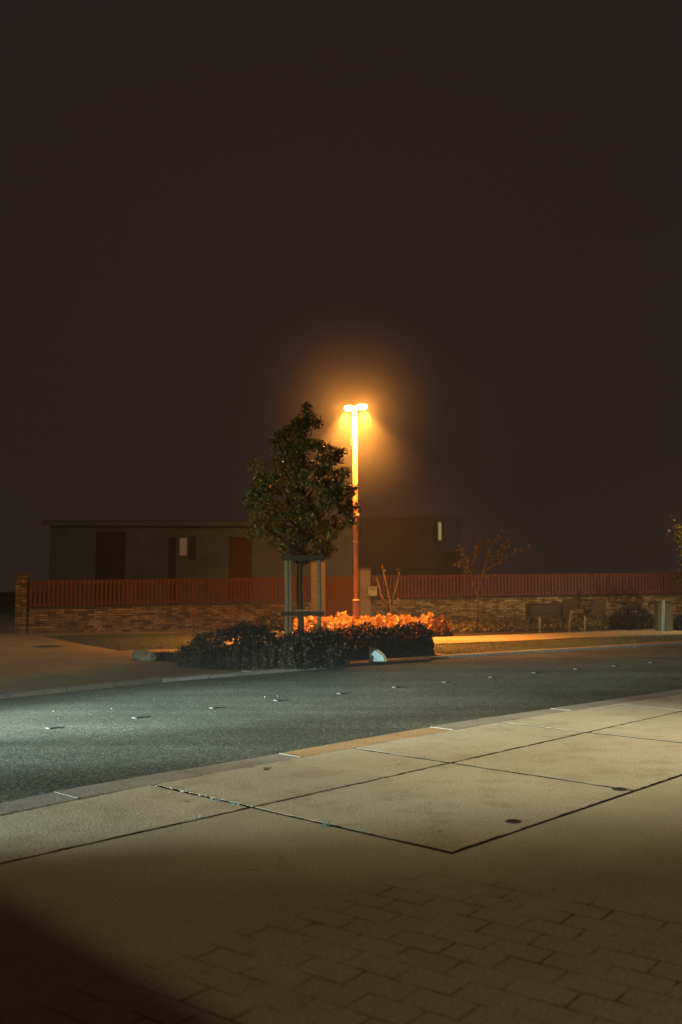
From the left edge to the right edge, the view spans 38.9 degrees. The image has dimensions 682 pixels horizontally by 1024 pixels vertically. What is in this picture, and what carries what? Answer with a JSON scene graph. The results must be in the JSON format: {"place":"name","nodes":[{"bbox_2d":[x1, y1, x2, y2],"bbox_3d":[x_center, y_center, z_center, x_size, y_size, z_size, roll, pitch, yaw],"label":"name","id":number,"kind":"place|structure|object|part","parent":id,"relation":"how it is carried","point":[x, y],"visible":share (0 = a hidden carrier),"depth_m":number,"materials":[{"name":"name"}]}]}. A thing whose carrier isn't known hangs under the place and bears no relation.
{"place":"outdoors","nodes":[
{"label":"outdoors","id":0,"kind":"place"},
{"bbox_2d":[42,520,352,607],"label":"flat roofed building","id":1,"kind":"structure","parent":0,"point":[95,550],"depth_m":47.15,"materials":[{"name":"paint"}]},
{"bbox_2d":[95,532,124,606],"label":"door","id":2,"kind":"structure","parent":1,"relation":"in","point":[110,546],"depth_m":47.21,"materials":[{"name":"paint"}]},
{"bbox_2d":[168,538,175,604],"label":"window","id":3,"kind":"structure","parent":1,"relation":"in","point":[172,541],"depth_m":47.26,"materials":[{"name":"paint"}]},
{"bbox_2d":[178,538,187,556],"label":"window","id":4,"kind":"structure","parent":1,"relation":"in","point":[183,541],"depth_m":47.33,"materials":[{"name":"white glass"}]},
{"bbox_2d":[187,537,195,559],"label":"window","id":5,"kind":"structure","parent":1,"relation":"in","point":[192,540],"depth_m":47.34,"materials":[{"name":"paint"}]},
{"bbox_2d":[229,538,251,602],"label":"door","id":6,"kind":"structure","parent":1,"relation":"in","point":[240,549],"depth_m":47.38,"materials":[{"name":"red paint"}]},
{"bbox_2d":[0,776,681,1023],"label":"forecourt","id":7,"kind":"structure","parent":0,"point":[574,918],"depth_m":4.59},
{"bbox_2d":[320,817,330,826],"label":"weed tuft","id":8,"kind":"object","parent":7,"relation":"on","point":[328,823],"visible":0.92,"depth_m":6.48,"materials":[{"name":"green plant"}]},
{"bbox_2d":[0,705,681,863],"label":"joint filling","id":9,"kind":"object","parent":7,"relation":"on","point":[501,836],"visible":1,"depth_m":7.08,"materials":[{"name":"soil"}]},
{"bbox_2d":[0,644,681,802],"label":"road","id":10,"kind":"structure","parent":0,"point":[93,738],"depth_m":13.25,"materials":[{"name":"grey asphalt"}]},
{"bbox_2d":[0,694,681,862],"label":"pavement","id":11,"kind":"structure","parent":0,"point":[450,807],"depth_m":7.83,"materials":[{"name":"concrete"}]},
{"bbox_2d":[27,698,626,876],"bbox_3d":[1.303,2.621,12.759,11.416,0.060,14.852,0,-4,0],"label":"grit","id":12,"kind":"object","parent":11,"relation":"on","point":[172,788],"visible":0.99,"depth_m":7.57,"materials":[{"name":"grey gravel"}]},
{"bbox_2d":[505,819,520,823],"bbox_3d":[1.182,2.125,6.614,0.110,0.019,0.110,0,-4,0],"label":"valve cover","id":13,"kind":"object","parent":11,"relation":"on","point":[514,821],"visible":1,"depth_m":6.60,"materials":[{"name":"metal"}]},
{"bbox_2d":[612,787,626,790],"bbox_3d":[2.216,2.208,7.672,0.120,0.019,0.120,0,-4,0],"label":"valve cover","id":14,"kind":"object","parent":11,"relation":"on","point":[619,789],"visible":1,"depth_m":7.64,"materials":[{"name":"metal"}]},
{"bbox_2d":[0,614,681,692],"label":"pavement","id":15,"kind":"structure","parent":0,"point":[25,664],"depth_m":20.43,"materials":[{"name":"grey concrete"}]},
{"bbox_2d":[14,573,28,633],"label":"gate pillar","id":16,"kind":"structure","parent":15,"relation":"on","point":[20,603],"depth_m":33.67,"materials":[{"name":"brick"}]},
{"bbox_2d":[33,645,63,646],"bbox_3d":[-7.994,3.675,26.345,0.840,0.019,0.840,0,-4,0],"label":"manhole cover","id":17,"kind":"object","parent":15,"relation":"on","point":[49,646],"visible":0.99,"depth_m":26.25,"materials":[{"name":"metal"}]},
{"bbox_2d":[132,649,156,661],"bbox_3d":[-4.351,3.188,21.307,0.298,0.285,1.269,3,-5,-32],"label":"kerb boulder","id":18,"kind":"object","parent":15,"relation":"on","point":[143,655],"visible":0.85,"depth_m":21.00,"materials":[{"name":"grey stone"}]},
{"bbox_2d":[229,627,292,635],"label":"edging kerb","id":19,"kind":"structure","parent":15,"relation":"on","point":[278,632],"depth_m":32.39,"materials":[{"name":"grey concrete"}]},
{"bbox_2d":[307,560,326,616],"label":"gate pillar","id":20,"kind":"structure","parent":15,"relation":"on","point":[312,571],"depth_m":38.80,"materials":[{"name":"stone"}]},
{"bbox_2d":[233,645,430,669],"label":"hedge soil","id":21,"kind":"structure","parent":15,"relation":"on","point":[365,659],"depth_m":21.12,"materials":[{"name":"brown soil"}]},
{"bbox_2d":[153,651,177,661],"bbox_3d":[-3.681,3.177,21.302,1.464,0.246,0.653,-4,-6,38],"label":"shrub","id":22,"kind":"object","parent":21,"relation":"on","point":[165,656],"visible":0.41,"depth_m":21.16,"materials":[{"name":"green plant"}]},
{"bbox_2d":[173,620,349,669],"bbox_3d":[-1.607,2.695,19.854,3.615,0.992,2.448,0,-4,0],"label":"hedge","id":23,"kind":"object","parent":21,"relation":"on","point":[264,649],"visible":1,"depth_m":19.20,"materials":[{"name":"green plant"}]},
{"bbox_2d":[240,402,361,644],"bbox_3d":[-0.989,0.359,24.070,3.060,6.295,2.923,0,-4,0],"label":"young tree","id":24,"kind":"object","parent":21,"relation":"on","point":[307,514],"visible":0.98,"depth_m":23.75,"materials":[{"name":"green plant"}]},
{"bbox_2d":[281,555,324,635],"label":"tree stakes","id":25,"kind":"object","parent":21,"relation":"on","point":[288,613],"visible":0.91,"depth_m":23.45,"materials":[{"name":"grey wood"}]},
{"bbox_2d":[315,620,434,659],"bbox_3d":[0.650,2.981,22.764,3.474,0.874,1.979,4,-6,-39],"label":"hedge","id":26,"kind":"object","parent":21,"relation":"on","point":[397,641],"visible":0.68,"depth_m":22.47,"materials":[{"name":"green plant"}]},
{"bbox_2d":[369,647,386,660],"bbox_3d":[0.794,3.063,20.777,0.377,0.306,0.070,0,-5,-6],"label":"quarter panel","id":27,"kind":"object","parent":21,"relation":"on","point":[376,654],"visible":1,"depth_m":20.74,"materials":[{"name":"white plastic"}]},
{"bbox_2d":[45,631,681,653],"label":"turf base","id":28,"kind":"object","parent":15,"relation":"on","point":[547,642],"visible":0.5,"depth_m":27.66,"materials":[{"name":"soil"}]},
{"bbox_2d":[47,631,681,653],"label":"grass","id":29,"kind":"structure","parent":28,"relation":"on","point":[142,642],"depth_m":28.58,"materials":[{"name":"green plant"}]},
{"bbox_2d":[358,568,371,617],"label":"gate pillar","id":30,"kind":"structure","parent":15,"relation":"on","point":[364,598],"depth_m":39.65,"materials":[{"name":"stone"}]},
{"bbox_2d":[325,577,353,617],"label":"garden gate","id":31,"kind":"structure","parent":30,"relation":"attached to","point":[339,594],"depth_m":39.45,"materials":[{"name":"red paint"}]},
{"bbox_2d":[568,610,571,632],"bbox_3d":[8.017,3.859,33.802,0.163,0.845,0.075,0,-4,0],"label":"garden stake","id":32,"kind":"object","parent":15,"relation":"on","point":[569,621],"visible":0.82,"depth_m":33.79,"materials":[{"name":"brown wood"}]},
{"bbox_2d":[584,617,585,632],"bbox_3d":[8.491,3.957,33.593,0.090,0.613,0.090,0,-4,0],"label":"marker post","id":33,"kind":"object","parent":15,"relation":"on","point":[584,624],"visible":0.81,"depth_m":33.57,"materials":[{"name":"grey paint"}]},
{"bbox_2d":[661,600,665,632],"bbox_3d":[11.284,3.693,33.815,0.174,1.175,0.174,0,-4,0],"label":"marker post","id":34,"kind":"object","parent":15,"relation":"on","point":[663,614],"visible":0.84,"depth_m":33.78,"materials":[{"name":"grey paint"}]},
{"bbox_2d":[673,611,681,630],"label":"shrub","id":35,"kind":"object","parent":15,"relation":"on","point":[677,624],"visible":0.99,"depth_m":35.67,"materials":[{"name":"green plant"}]},
{"bbox_2d":[0,592,681,613],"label":"ground","id":36,"kind":"structure","parent":0,"point":[7,602],"depth_m":190.17,"materials":[{"name":"soil"}]},
{"bbox_2d":[27,602,310,633],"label":"stone wall","id":37,"kind":"structure","parent":36,"relation":"on","point":[186,617],"depth_m":35.53,"materials":[{"name":"stone"}]},
{"bbox_2d":[27,577,308,608],"bbox_3d":[-6.146,3.004,36.293,10.848,1.184,0.126,2,-5,-26],"label":"picket fence","id":38,"kind":"object","parent":37,"relation":"on","point":[244,589],"visible":0.98,"depth_m":35.95,"materials":[{"name":"red paint"}]},
{"bbox_2d":[0,689,681,815],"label":"kerb","id":39,"kind":"structure","parent":36,"relation":"on","point":[49,799],"depth_m":8.93,"materials":[{"name":"concrete"}]},
{"bbox_2d":[0,641,681,698],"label":"kerb","id":40,"kind":"structure","parent":36,"relation":"on","point":[40,691],"depth_m":18.10,"materials":[{"name":"concrete"}]},
{"bbox_2d":[370,594,681,623],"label":"stone wall","id":41,"kind":"structure","parent":36,"relation":"on","point":[512,607],"depth_m":41.00,"materials":[{"name":"stone"}]},
{"bbox_2d":[367,586,376,595],"bbox_3d":[1.286,3.239,39.458,0.400,0.388,0.200,1,-5,-10],"label":"letterbox","id":42,"kind":"object","parent":41,"relation":"attached to","point":[372,590],"visible":1,"depth_m":39.39,"materials":[{"name":"beige paint"}]},
{"bbox_2d":[370,572,681,597],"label":"picket fence","id":43,"kind":"object","parent":41,"relation":"on","point":[551,592],"visible":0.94,"depth_m":41.50,"materials":[{"name":"red paint"}]},
{"bbox_2d":[0,0,681,591],"label":"sky","id":44,"kind":"structure","parent":0,"point":[459,222],"materials":[{"name":"black"}]},
{"bbox_2d":[359,516,462,598],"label":"dark house","id":45,"kind":"structure","parent":0,"point":[417,545],"depth_m":70.01,"materials":[{"name":"paint"}]},
{"bbox_2d":[433,521,443,540],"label":"window","id":46,"kind":"structure","parent":45,"relation":"in","point":[437,525],"depth_m":70.05,"materials":[{"name":"glass"}]},
{"bbox_2d":[292,625,654,636],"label":"planting soil","id":47,"kind":"structure","parent":0,"point":[504,632],"depth_m":35.16,"materials":[{"name":"brown soil"}]},
{"bbox_2d":[252,608,284,633],"bbox_3d":[-2.446,3.800,33.577,1.331,0.946,1.396,3,-5,-33],"label":"hedge","id":48,"kind":"object","parent":47,"relation":"on","point":[272,623],"visible":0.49,"depth_m":33.11,"materials":[{"name":"green plant"}]},
{"bbox_2d":[344,404,366,620],"bbox_3d":[0.464,0.284,30.088,0.739,7.347,0.330,-2,-5,22],"label":"street lamp","id":49,"kind":"object","parent":47,"relation":"on","point":[355,600],"visible":0.94,"depth_m":30.05,"materials":[{"name":"metal"}]},
{"bbox_2d":[293,611,434,638],"bbox_3d":[0.836,3.482,29.192,4.454,0.864,6.358,0,-4,0],"label":"ground cover","id":50,"kind":"object","parent":47,"relation":"on","point":[341,621],"visible":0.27,"depth_m":28.62,"materials":[{"name":"orange plant"}]},
{"bbox_2d":[375,566,400,614],"bbox_3d":[1.653,2.989,33.830,1.016,2.294,0.559,-3,-6,37],"label":"shrub","id":51,"kind":"object","parent":47,"relation":"on","point":[390,602],"visible":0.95,"depth_m":33.85,"materials":[{"name":"brown plant"}]},
{"bbox_2d":[432,615,452,636],"bbox_3d":[3.127,3.783,31.975,1.204,0.745,1.267,0,-4,0],"label":"shrub","id":52,"kind":"object","parent":47,"relation":"on","point":[442,627],"visible":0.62,"depth_m":31.48,"materials":[{"name":"orange plant"}]},
{"bbox_2d":[453,525,530,632],"bbox_3d":[5.427,2.373,34.525,2.822,3.848,1.109,0,-4,-3],"label":"sapling","id":53,"kind":"object","parent":47,"relation":"on","point":[484,570],"visible":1,"depth_m":34.42,"materials":[{"name":"brown plant"}]},
{"bbox_2d":[398,613,680,632],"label":"ground cover","id":54,"kind":"object","parent":47,"relation":"on","point":[470,624],"visible":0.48,"depth_m":36.55,"materials":[{"name":"green plant"}]},
{"bbox_2d":[539,617,540,632],"bbox_3d":[7.068,4.026,34.290,0.090,0.583,0.090,0,-4,0],"label":"marker post","id":55,"kind":"object","parent":47,"relation":"on","point":[539,624],"visible":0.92,"depth_m":34.27,"materials":[{"name":"grey paint"}]},
{"bbox_2d":[525,603,569,629],"bbox_3d":[7.972,4.016,37.078,1.663,0.999,0.478,0,-4,0],"label":"park bench","id":56,"kind":"object","parent":47,"relation":"on","point":[551,610],"visible":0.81,"depth_m":37.30,"materials":[{"name":"brown wood"}]},
{"bbox_2d":[562,600,576,617],"bbox_3d":[9.012,4.031,38.024,0.552,1.118,0.095,0,-4,0],"label":"dark board","id":57,"kind":"object","parent":47,"relation":"on","point":[572,604],"visible":0.65,"depth_m":38.01,"materials":[{"name":"brown wood"}]},
{"bbox_2d":[590,600,605,626],"bbox_3d":[10.153,4.040,38.020,0.631,1.099,0.100,0,-4,0],"label":"dark board","id":58,"kind":"object","parent":47,"relation":"on","point":[598,606],"visible":1,"depth_m":38.00,"materials":[{"name":"brown wood"}]},
{"bbox_2d":[608,602,653,629],"bbox_3d":[11.133,4.029,37.243,1.752,1.086,1.773,-2,-5,24],"label":"shrub","id":59,"kind":"object","parent":47,"relation":"on","point":[641,620],"visible":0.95,"depth_m":36.63,"materials":[{"name":"green plant"}]},
{"bbox_2d":[432,629,681,643],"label":"path","id":60,"kind":"structure","parent":0,"point":[523,637],"depth_m":31.16,"materials":[{"name":"beige concrete"}]},
{"bbox_2d":[653,600,672,630],"bbox_3d":[11.804,3.817,35.309,0.599,1.160,0.420,0,-4,0],"label":"utility cabinet","id":61,"kind":"object","parent":60,"relation":"on","point":[668,616],"visible":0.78,"depth_m":35.13,"materials":[{"name":"metal"}]},
{"bbox_3d":[11.667,3.800,35.123,0.252,0.965,0.014,0,-4,0],"label":"door","id":62,"kind":"part","parent":61,"relation":"part of","materials":[{"name":"paint"}]},
{"bbox_3d":[11.941,3.800,35.123,0.252,0.965,0.014,0,-4,0],"label":"door","id":63,"kind":"part","parent":61,"relation":"part of","materials":[{"name":"paint"}]},
{"bbox_2d":[664,516,681,591],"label":"garden tree","id":64,"kind":"object","parent":60,"relation":"on","point":[678,577],"visible":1,"depth_m":38.15,"materials":[{"name":"green plant"}]}
]}

